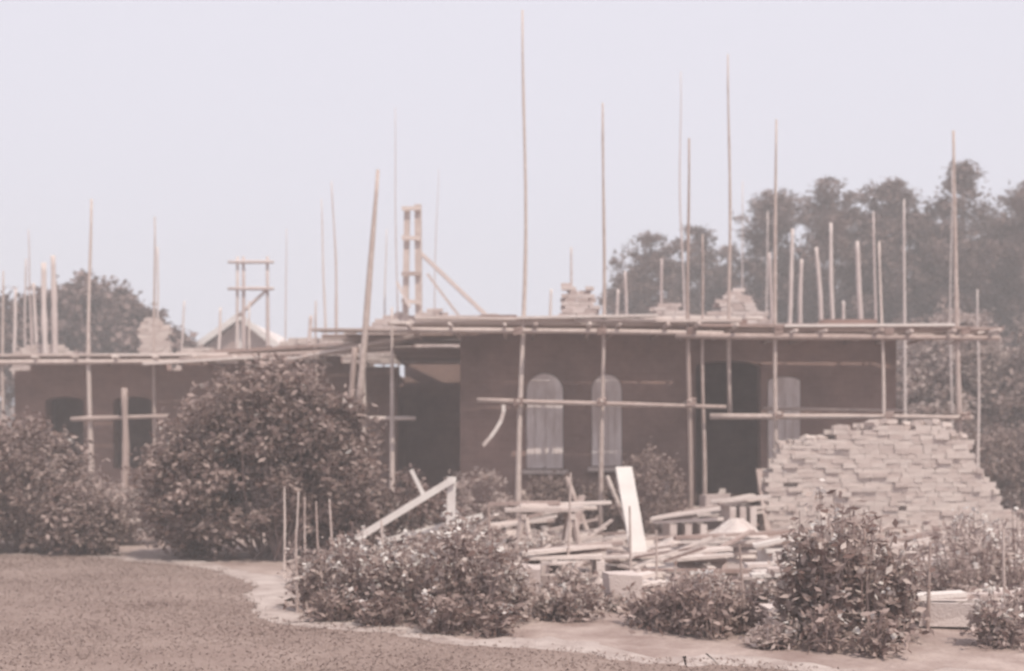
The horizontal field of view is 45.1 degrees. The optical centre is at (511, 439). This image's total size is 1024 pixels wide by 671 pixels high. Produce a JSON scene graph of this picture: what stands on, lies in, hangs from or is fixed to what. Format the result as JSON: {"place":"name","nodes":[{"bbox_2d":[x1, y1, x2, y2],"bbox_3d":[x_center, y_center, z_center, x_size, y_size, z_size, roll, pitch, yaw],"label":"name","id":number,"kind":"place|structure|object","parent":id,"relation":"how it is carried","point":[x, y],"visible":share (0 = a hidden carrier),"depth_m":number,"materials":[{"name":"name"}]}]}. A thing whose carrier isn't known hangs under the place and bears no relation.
{"place":"outdoors","nodes":[
{"label":"outdoors","id":0,"kind":"place"},
{"bbox_2d":[31,356,398,516],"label":"wing wall","id":1,"kind":"structure","parent":0,"point":[50,383],"depth_m":25.83,"materials":[{"name":"brick"}]},
{"bbox_2d":[10,318,373,374],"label":"wing wall tops","id":2,"kind":"object","parent":1,"relation":"on","point":[163,342],"visible":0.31,"depth_m":27.00,"materials":[{"name":"brick"}]},
{"bbox_2d":[0,553,853,670],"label":"lawn","id":3,"kind":"structure","parent":0,"point":[197,659],"depth_m":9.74,"materials":[{"name":"plant"}]},
{"bbox_2d":[0,553,986,670],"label":"gravel path","id":4,"kind":"structure","parent":0,"point":[269,590],"depth_m":10.03,"materials":[{"name":"gravel"}]},
{"bbox_2d":[344,582,416,626],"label":"border plant","id":5,"kind":"object","parent":4,"relation":"on","point":[381,611],"visible":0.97,"depth_m":10.61,"materials":[{"name":"green plant"}]},
{"bbox_2d":[0,447,1023,670],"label":"ground","id":6,"kind":"structure","parent":0,"point":[941,649],"depth_m":9.90,"materials":[{"name":"soil"}]},
{"bbox_2d":[0,286,33,409],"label":"oak tree","id":7,"kind":"object","parent":6,"relation":"on","point":[8,397],"visible":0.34,"depth_m":44.49,"materials":[{"name":"green plant"}]},
{"bbox_2d":[0,391,137,556],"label":"garden shrub","id":8,"kind":"object","parent":6,"relation":"on","point":[74,515],"visible":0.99,"depth_m":17.22,"materials":[{"name":"green plant"}]},
{"bbox_2d":[20,455,157,543],"bbox_3d":[-6.661,0.904,19.308,3.275,1.452,1.649,0,0,20],"label":"garden shrub","id":9,"kind":"object","parent":6,"relation":"on","point":[130,532],"visible":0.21,"depth_m":19.03,"materials":[{"name":"green plant"}]},
{"bbox_2d":[0,268,191,392],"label":"oak tree","id":10,"kind":"object","parent":6,"relation":"on","point":[121,308],"visible":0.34,"depth_m":44.77,"materials":[{"name":"green plant"}]},
{"bbox_2d":[111,321,213,369],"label":"oak tree","id":11,"kind":"object","parent":6,"relation":"on","point":[130,346],"visible":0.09,"depth_m":43.20,"materials":[{"name":"green plant"}]},
{"bbox_2d":[0,108,438,513],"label":"timber scaffolding","id":12,"kind":"object","parent":6,"relation":"on","point":[363,348],"visible":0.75,"depth_m":23.96,"materials":[{"name":"brown wood"}]},
{"bbox_2d":[15,364,459,515],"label":"wing inner walls","id":13,"kind":"structure","parent":6,"relation":"on","point":[429,436],"depth_m":27.25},
{"bbox_2d":[388,347,459,384],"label":"wing floor boards","id":14,"kind":"object","parent":13,"relation":"on","point":[427,353],"visible":0.17,"depth_m":23.97,"materials":[{"name":"brown wood"}]},
{"bbox_2d":[395,204,487,363],"bbox_3d":[-1.431,-3.275,26.400,2.016,3.353,1.260,0,0,0],"label":"builders hoist","id":15,"kind":"object","parent":14,"relation":"on","point":[419,256],"visible":0.9,"depth_m":25.94,"materials":[{"name":"brown wood"}]},
{"bbox_2d":[194,314,287,362],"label":"gabled cottage","id":16,"kind":"structure","parent":6,"relation":"on","point":[257,336],"depth_m":46.00,"materials":[{"name":"tile"}]},
{"bbox_2d":[228,256,273,362],"bbox_3d":[-6.328,-1.427,29.953,1.113,6.053,0.205,0,0,0],"label":"timber gantry","id":17,"kind":"object","parent":6,"relation":"on","point":[243,262],"visible":0.53,"depth_m":29.96,"materials":[{"name":"brown wood"}]},
{"bbox_2d":[121,341,399,560],"bbox_3d":[-3.412,0.156,16.837,3.826,2.969,2.749,0,0,0],"label":"rhododendron bush","id":18,"kind":"object","parent":6,"relation":"on","point":[313,454],"visible":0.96,"depth_m":16.30,"materials":[{"name":"green plant"}]},
{"bbox_2d":[265,536,340,612],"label":"border plant","id":19,"kind":"object","parent":6,"relation":"on","point":[305,583],"visible":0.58,"depth_m":11.50,"materials":[{"name":"green plant"}]},
{"bbox_2d":[299,574,362,621],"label":"border plant","id":20,"kind":"object","parent":6,"relation":"on","point":[328,602],"visible":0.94,"depth_m":10.90,"materials":[{"name":"green plant"}]},
{"bbox_2d":[309,519,378,616],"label":"border plant","id":21,"kind":"object","parent":6,"relation":"on","point":[343,575],"visible":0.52,"depth_m":11.21,"materials":[{"name":"green plant"}]},
{"bbox_2d":[335,525,396,588],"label":"border plant","id":22,"kind":"object","parent":6,"relation":"on","point":[367,547],"visible":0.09,"depth_m":12.21,"materials":[{"name":"green plant"}]},
{"bbox_2d":[350,535,410,622],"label":"border plant","id":23,"kind":"object","parent":6,"relation":"on","point":[377,576],"visible":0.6,"depth_m":10.93,"materials":[{"name":"green plant"}]},
{"bbox_2d":[370,528,438,603],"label":"border plant","id":24,"kind":"object","parent":6,"relation":"on","point":[405,536],"visible":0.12,"depth_m":11.78,"materials":[{"name":"green plant"}]},
{"bbox_2d":[354,463,466,548],"bbox_3d":[-1.476,0.977,17.569,1.707,1.312,1.518,0,0,0],"label":"garden shrub","id":25,"kind":"object","parent":6,"relation":"on","point":[423,510],"visible":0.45,"depth_m":17.31,"materials":[{"name":"green plant"}]},
{"bbox_2d":[355,469,482,561],"bbox_3d":[-1.209,0.991,16.250,1.660,1.222,0.551,0,0,0],"label":"leaning timber frame","id":26,"kind":"object","parent":6,"relation":"on","point":[449,483],"visible":0.67,"depth_m":16.03,"materials":[{"name":"wood"}]},
{"bbox_2d":[389,536,449,623],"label":"border plant","id":27,"kind":"object","parent":6,"relation":"on","point":[414,582],"visible":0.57,"depth_m":10.85,"materials":[{"name":"green plant"}]},
{"bbox_2d":[395,524,454,577],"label":"border plant","id":28,"kind":"object","parent":6,"relation":"on","point":[420,540],"visible":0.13,"depth_m":14.24,"materials":[{"name":"green plant"}]},
{"bbox_2d":[402,587,475,634],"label":"border plant","id":29,"kind":"object","parent":6,"relation":"on","point":[430,614],"visible":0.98,"depth_m":10.18,"materials":[{"name":"green plant"}]},
{"bbox_2d":[418,504,487,625],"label":"border plant","id":30,"kind":"object","parent":6,"relation":"on","point":[448,577],"visible":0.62,"depth_m":10.66,"materials":[{"name":"green plant"}]},
{"bbox_2d":[431,508,495,574],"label":"border plant","id":31,"kind":"object","parent":6,"relation":"on","point":[465,524],"visible":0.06,"depth_m":14.50,"materials":[{"name":"green plant"}]},
{"bbox_2d":[435,515,494,605],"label":"border plant","id":32,"kind":"object","parent":6,"relation":"on","point":[476,529],"visible":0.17,"depth_m":11.64,"materials":[{"name":"green plant"}]},
{"bbox_2d":[444,466,514,540],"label":"climbing rose","id":33,"kind":"object","parent":6,"relation":"on","point":[462,484],"visible":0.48,"depth_m":18.97,"materials":[{"name":"green plant"}]},
{"bbox_2d":[457,527,523,627],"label":"border plant","id":34,"kind":"object","parent":6,"relation":"on","point":[494,581],"visible":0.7,"depth_m":10.46,"materials":[{"name":"green plant"}]},
{"bbox_2d":[456,588,525,638],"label":"border plant","id":35,"kind":"object","parent":6,"relation":"on","point":[492,620],"visible":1,"depth_m":10.11,"materials":[{"name":"green plant"}]},
{"bbox_2d":[471,526,527,574],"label":"border plant","id":36,"kind":"object","parent":6,"relation":"on","point":[511,551],"visible":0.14,"depth_m":13.49,"materials":[{"name":"green plant"}]},
{"bbox_2d":[487,541,542,623],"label":"border plant","id":37,"kind":"object","parent":6,"relation":"on","point":[520,580],"visible":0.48,"depth_m":10.85,"materials":[{"name":"green plant"}]},
{"bbox_2d":[487,512,557,547],"bbox_3d":[0.184,1.310,18.013,1.100,0.580,0.974,0,0,0],"label":"trestle table","id":38,"kind":"object","parent":6,"relation":"on","point":[512,522],"visible":0.5,"depth_m":17.72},
{"bbox_2d":[518,529,571,573],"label":"border plant","id":39,"kind":"object","parent":6,"relation":"on","point":[534,544],"visible":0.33,"depth_m":14.54,"materials":[{"name":"green plant"}]},
{"bbox_2d":[488,500,610,568],"bbox_3d":[0.480,1.187,15.775,1.577,0.837,0.920,0,0,0],"label":"trestle table","id":40,"kind":"object","parent":6,"relation":"on","point":[523,508],"visible":0.74,"depth_m":15.56,"materials":[{"name":"brown wood"}]},
{"bbox_2d":[520,581,580,618],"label":"border plant","id":41,"kind":"object","parent":6,"relation":"on","point":[536,606],"visible":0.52,"depth_m":11.10,"materials":[{"name":"green plant"}]},
{"bbox_2d":[520,540,624,582],"bbox_3d":[0.683,1.371,14.082,1.187,0.457,0.963,0,0,0],"label":"plank pile","id":42,"kind":"object","parent":6,"relation":"on","point":[542,555],"visible":0.7,"depth_m":13.80,"materials":[{"name":"wood"}]},
{"bbox_2d":[545,556,602,593],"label":"border plant","id":43,"kind":"object","parent":6,"relation":"on","point":[557,578],"visible":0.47,"depth_m":12.36,"materials":[{"name":"green plant"}]},
{"bbox_2d":[539,579,619,623],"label":"border plant","id":44,"kind":"object","parent":6,"relation":"on","point":[568,614],"visible":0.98,"depth_m":10.94,"materials":[{"name":"green plant"}]},
{"bbox_2d":[511,436,690,535],"bbox_3d":[1.633,0.786,20.588,3.208,1.692,1.891,0,0,35],"label":"climbing rose","id":45,"kind":"object","parent":6,"relation":"on","point":[665,473],"visible":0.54,"depth_m":20.03,"materials":[{"name":"green plant"}]},
{"bbox_2d":[576,590,630,611],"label":"border plant","id":46,"kind":"object","parent":6,"relation":"on","point":[611,604],"visible":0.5,"depth_m":11.56,"materials":[{"name":"green plant"}]},
{"bbox_2d":[600,274,636,314],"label":"pine tree","id":47,"kind":"object","parent":6,"relation":"on","point":[612,278],"visible":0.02,"depth_m":49.99,"materials":[{"name":"green plant"}]},
{"bbox_2d":[615,467,646,552],"bbox_3d":[1.627,0.981,16.825,0.240,1.216,0.611,0,0,-17],"label":"leaning plank","id":48,"kind":"object","parent":6,"relation":"on","point":[626,486],"visible":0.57,"depth_m":16.83,"materials":[{"name":"wood"}]},
{"bbox_2d":[608,581,672,628],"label":"border plant","id":49,"kind":"object","parent":6,"relation":"on","point":[642,615],"visible":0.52,"depth_m":10.64,"materials":[{"name":"green plant"}]},
{"bbox_2d":[595,230,692,318],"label":"oak tree","id":50,"kind":"object","parent":6,"relation":"on","point":[643,286],"visible":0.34,"depth_m":46.59,"materials":[{"name":"green plant"}]},
{"bbox_2d":[283,472,1005,637],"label":"plant stakes","id":51,"kind":"object","parent":6,"relation":"on","point":[295,566],"visible":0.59,"depth_m":11.49,"materials":[{"name":"brown wood"}]},
{"bbox_2d":[638,571,673,593],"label":"stone blocks","id":52,"kind":"object","parent":6,"relation":"on","point":[646,575],"visible":0.16,"depth_m":12.25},
{"bbox_2d":[311,10,1003,536],"bbox_3d":[3.039,-3.171,24.258,13.249,9.744,9.609,0,0,0],"label":"timber scaffolding","id":53,"kind":"object","parent":6,"relation":"on","point":[703,328],"visible":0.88,"depth_m":20.01,"materials":[{"name":"brown wood"}]},
{"bbox_2d":[628,569,702,634],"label":"border plant","id":54,"kind":"object","parent":6,"relation":"on","point":[669,620],"visible":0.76,"depth_m":10.29,"materials":[{"name":"green plant"}]},
{"bbox_2d":[647,537,686,550],"bbox_3d":[2.221,1.486,16.768,1.520,0.326,1.144,0,0,26],"label":"sand heap","id":55,"kind":"object","parent":6,"relation":"on","point":[669,541],"visible":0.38,"depth_m":16.68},
{"bbox_2d":[606,546,733,571],"bbox_3d":[1.880,1.441,14.810,1.500,0.318,1.019,0,0,0],"label":"plank pile","id":56,"kind":"object","parent":6,"relation":"on","point":[701,558],"visible":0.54,"depth_m":14.58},
{"bbox_2d":[460,315,895,531],"bbox_3d":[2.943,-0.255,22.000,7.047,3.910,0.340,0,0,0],"label":"front wall","id":57,"kind":"structure","parent":6,"relation":"on","point":[643,368],"depth_m":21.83,"materials":[{"name":"brick"}]},
{"bbox_2d":[522,390,567,473],"bbox_3d":[0.580,-0.141,21.730,0.800,1.482,0.200,0,0,0],"label":"window frame","id":58,"kind":"object","parent":57,"relation":"attached to","point":[542,471],"visible":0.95,"depth_m":21.79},
{"bbox_2d":[527,373,562,467],"bbox_3d":[0.580,-0.333,21.835,0.640,1.677,0.050,0,0,0],"label":"window board","id":59,"kind":"object","parent":58,"relation":"in","point":[539,384],"depth_m":21.81,"materials":[{"name":"wood"}]},
{"bbox_2d":[366,283,817,364],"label":"brick wall tops","id":60,"kind":"object","parent":57,"relation":"on","point":[742,305],"visible":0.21,"depth_m":23.41,"materials":[{"name":"brick"}]},
{"bbox_2d":[587,391,614,471],"bbox_3d":[1.676,-0.151,21.730,0.680,1.418,0.200,0,0,0],"label":"window frame","id":61,"kind":"object","parent":57,"relation":"attached to","point":[596,469],"visible":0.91,"depth_m":21.79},
{"bbox_2d":[592,375,620,465],"bbox_3d":[1.676,-0.344,21.835,0.520,1.613,0.050,0,0,0],"label":"window board","id":62,"kind":"object","parent":61,"relation":"in","point":[612,384],"depth_m":21.81,"materials":[{"name":"wood"}]},
{"bbox_2d":[768,377,799,457],"bbox_3d":[4.812,-0.140,21.835,0.560,1.935,0.050,0,0,0],"label":"window board","id":63,"kind":"object","parent":57,"relation":"attached to","point":[787,387],"depth_m":21.81,"materials":[{"name":"wood"}]},
{"bbox_2d":[650,505,723,539],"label":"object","id":64,"kind":"object","parent":6,"relation":"on","point":[681,527],"visible":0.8,"depth_m":17.49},
{"bbox_2d":[661,559,722,615],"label":"border plant","id":65,"kind":"object","parent":6,"relation":"on","point":[695,580],"visible":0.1,"depth_m":11.19,"materials":[{"name":"green plant"}]},
{"bbox_2d":[369,526,1023,600],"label":"rubble","id":66,"kind":"object","parent":6,"relation":"on","point":[687,565],"visible":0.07,"depth_m":14.89,"materials":[{"name":"brick"}]},
{"bbox_2d":[657,224,741,314],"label":"pine tree","id":67,"kind":"object","parent":6,"relation":"on","point":[695,269],"visible":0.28,"depth_m":49.75,"materials":[{"name":"green plant"}]},
{"bbox_2d":[676,570,735,592],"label":"border plant","id":68,"kind":"object","parent":6,"relation":"on","point":[720,580],"visible":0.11,"depth_m":12.93,"materials":[{"name":"green plant"}]},
{"bbox_2d":[663,562,750,638],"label":"border plant","id":69,"kind":"object","parent":6,"relation":"on","point":[706,612],"visible":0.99,"depth_m":10.05,"materials":[{"name":"green plant"}]},
{"bbox_2d":[685,242,754,311],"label":"pine tree","id":70,"kind":"object","parent":6,"relation":"on","point":[723,250],"visible":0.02,"depth_m":53.76,"materials":[{"name":"green plant"}]},
{"bbox_2d":[438,469,1023,594],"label":"timber offcuts","id":71,"kind":"object","parent":6,"relation":"on","point":[688,549],"visible":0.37,"depth_m":16.20,"materials":[{"name":"wood"}]},
{"bbox_2d":[697,518,767,563],"bbox_3d":[3.054,1.349,16.458,1.642,0.603,1.519,0,0,0],"label":"lime heap","id":72,"kind":"object","parent":6,"relation":"on","point":[732,525],"visible":0.3,"depth_m":16.34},
{"bbox_2d":[681,504,784,530],"bbox_3d":[3.388,1.298,19.407,1.648,0.604,0.986,0,0,0],"label":"trestle table","id":73,"kind":"object","parent":6,"relation":"on","point":[719,513],"visible":0.21,"depth_m":19.04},
{"bbox_2d":[704,582,768,636],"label":"border plant","id":74,"kind":"object","parent":6,"relation":"on","point":[748,618],"visible":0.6,"depth_m":10.20,"materials":[{"name":"green plant"}]},
{"bbox_2d":[711,494,770,528],"bbox_3d":[3.423,1.209,18.790,0.887,0.782,0.990,0,0,0],"label":"trestle table","id":75,"kind":"object","parent":6,"relation":"on","point":[730,507],"visible":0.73,"depth_m":18.43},
{"bbox_2d":[673,527,837,549],"bbox_3d":[3.197,1.374,16.199,2.168,0.452,1.001,0,0,0],"label":"plank pile","id":76,"kind":"object","parent":6,"relation":"on","point":[691,539],"visible":0.27,"depth_m":15.96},
{"bbox_2d":[513,493,1008,626],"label":"stone blocks","id":77,"kind":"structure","parent":6,"relation":"on","point":[942,614],"depth_m":11.66,"materials":[{"name":"pale stone"}]},
{"bbox_2d":[713,187,813,323],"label":"pine tree","id":78,"kind":"object","parent":6,"relation":"on","point":[755,268],"visible":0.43,"depth_m":47.54,"materials":[{"name":"green plant"}]},
{"bbox_2d":[738,570,789,600],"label":"border plant","id":79,"kind":"object","parent":6,"relation":"on","point":[762,587],"visible":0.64,"depth_m":12.37,"materials":[{"name":"green plant"}]},
{"bbox_2d":[738,616,812,649],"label":"border plant","id":80,"kind":"object","parent":6,"relation":"on","point":[771,635],"visible":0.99,"depth_m":9.52,"materials":[{"name":"green plant"}]},
{"bbox_2d":[752,525,835,568],"bbox_3d":[3.300,1.309,14.450,1.060,0.581,0.900,0,0,0],"label":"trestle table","id":81,"kind":"object","parent":6,"relation":"on","point":[765,547],"visible":0.36,"depth_m":14.28,"materials":[{"name":"brown wood"}]},
{"bbox_2d":[756,503,842,640],"bbox_3d":[2.304,1.062,9.902,0.671,1.130,0.659,0,0,0],"label":"border plant","id":82,"kind":"object","parent":6,"relation":"on","point":[786,598],"visible":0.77,"depth_m":9.80,"materials":[{"name":"green plant"}]},
{"bbox_2d":[779,478,876,645],"bbox_3d":[2.475,0.962,9.734,0.742,1.319,0.674,0,0,33],"label":"border plant","id":83,"kind":"object","parent":6,"relation":"on","point":[821,537],"visible":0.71,"depth_m":9.61,"materials":[{"name":"green plant"}]},
{"bbox_2d":[799,596,858,652],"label":"border plant","id":84,"kind":"object","parent":6,"relation":"on","point":[828,636],"visible":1,"depth_m":9.34,"materials":[{"name":"green plant"}]},
{"bbox_2d":[797,486,891,625],"bbox_3d":[2.793,1.010,10.389,0.759,1.242,0.814,0,0,0],"label":"border plant","id":85,"kind":"object","parent":6,"relation":"on","point":[862,524],"visible":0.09,"depth_m":10.28,"materials":[{"name":"green plant"}]},
{"bbox_2d":[762,174,927,323],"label":"pine tree","id":86,"kind":"object","parent":6,"relation":"on","point":[823,214],"visible":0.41,"depth_m":45.36,"materials":[{"name":"green plant"}]},
{"bbox_2d":[820,229,872,300],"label":"pine tree","id":87,"kind":"object","parent":6,"relation":"on","point":[840,291],"visible":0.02,"depth_m":52.59,"materials":[{"name":"green plant"}]},
{"bbox_2d":[822,507,915,646],"bbox_3d":[2.756,1.073,9.687,0.644,1.105,0.728,0,0,-22],"label":"border plant","id":88,"kind":"object","parent":6,"relation":"on","point":[873,592],"visible":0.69,"depth_m":9.60,"materials":[{"name":"green plant"}]},
{"bbox_2d":[797,176,960,398],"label":"pine tree","id":89,"kind":"object","parent":6,"relation":"on","point":[891,193],"visible":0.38,"depth_m":45.34,"materials":[{"name":"green plant"}]},
{"bbox_2d":[845,608,917,657],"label":"border plant","id":90,"kind":"object","parent":6,"relation":"on","point":[876,646],"visible":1,"depth_m":9.14,"materials":[{"name":"green plant"}]},
{"bbox_2d":[743,556,1023,591],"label":"plank pile","id":91,"kind":"object","parent":6,"relation":"on","point":[757,573],"visible":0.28,"depth_m":12.66,"materials":[{"name":"brown wood"}]},
{"bbox_2d":[757,418,1023,546],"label":"brick stack","id":92,"kind":"object","parent":6,"relation":"on","point":[918,473],"visible":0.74,"depth_m":19.00,"materials":[{"name":"brick"}]},
{"bbox_2d":[768,586,1023,621],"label":"plank pile","id":93,"kind":"object","parent":6,"relation":"on","point":[956,596],"visible":0.14,"depth_m":10.78,"materials":[{"name":"brown wood"}]},
{"bbox_2d":[863,531,940,641],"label":"border plant","id":94,"kind":"object","parent":6,"relation":"on","point":[899,607],"visible":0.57,"depth_m":9.81,"materials":[{"name":"green plant"}]},
{"bbox_2d":[796,320,1020,478],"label":"woodland undergrowth","id":95,"kind":"object","parent":6,"relation":"on","point":[1010,338],"visible":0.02,"depth_m":41.26,"materials":[{"name":"plant"}]},
{"bbox_2d":[849,158,1022,434],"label":"pine tree","id":96,"kind":"object","parent":6,"relation":"on","point":[935,267],"visible":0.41,"depth_m":44.48,"materials":[{"name":"green plant"}]},
{"bbox_2d":[902,521,989,591],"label":"border plant","id":97,"kind":"object","parent":6,"relation":"on","point":[944,583],"visible":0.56,"depth_m":11.45,"materials":[{"name":"green plant"}]},
{"bbox_2d":[904,513,1006,591],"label":"border plant","id":98,"kind":"object","parent":6,"relation":"on","point":[948,528],"visible":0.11,"depth_m":12.39,"materials":[{"name":"green plant"}]},
{"bbox_2d":[896,298,1023,432],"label":"orchard tree","id":99,"kind":"object","parent":6,"relation":"on","point":[929,379],"visible":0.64,"depth_m":30.24,"materials":[{"name":"green plant"}]},
{"bbox_2d":[907,212,1019,461],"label":"pine tree","id":100,"kind":"object","parent":6,"relation":"on","point":[982,227],"visible":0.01,"depth_m":50.70,"materials":[{"name":"green plant"}]},
{"bbox_2d":[935,506,1023,588],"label":"border plant","id":101,"kind":"object","parent":6,"relation":"on","point":[988,541],"visible":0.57,"depth_m":11.75,"materials":[{"name":"green plant"}]},
{"bbox_2d":[953,581,1023,650],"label":"border plant","id":102,"kind":"object","parent":6,"relation":"on","point":[1008,633],"visible":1,"depth_m":9.56,"materials":[{"name":"green plant"}]},
{"bbox_2d":[954,420,1023,519],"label":"hedge","id":103,"kind":"object","parent":6,"relation":"on","point":[1012,483],"visible":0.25,"depth_m":24.84,"materials":[{"name":"green plant"}]},
{"bbox_2d":[959,179,1023,475],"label":"pine tree","id":104,"kind":"object","parent":6,"relation":"on","point":[1013,278],"visible":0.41,"depth_m":43.73,"materials":[{"name":"green plant"}]},
{"bbox_2d":[974,200,1023,347],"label":"pine tree","id":105,"kind":"object","parent":6,"relation":"on","point":[1017,236],"visible":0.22,"depth_m":43.27,"materials":[{"name":"green plant"}]},
{"bbox_2d":[981,500,1023,587],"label":"border plant","id":106,"kind":"object","parent":6,"relation":"on","point":[1010,552],"visible":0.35,"depth_m":11.98,"materials":[{"name":"green plant"}]},
{"bbox_2d":[982,321,1023,467],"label":"orchard tree","id":107,"kind":"object","parent":6,"relation":"on","point":[1010,402],"visible":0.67,"depth_m":29.05,"materials":[{"name":"green plant"}]},
{"bbox_2d":[997,574,1023,637],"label":"border plant","id":108,"kind":"object","parent":6,"relation":"on","point":[1010,587],"visible":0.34,"depth_m":10.04,"materials":[{"name":"green plant"}]},
{"bbox_2d":[0,0,1023,403],"label":"sky","id":109,"kind":"structure","parent":0,"point":[228,124],"materials":[{"name":"white"}]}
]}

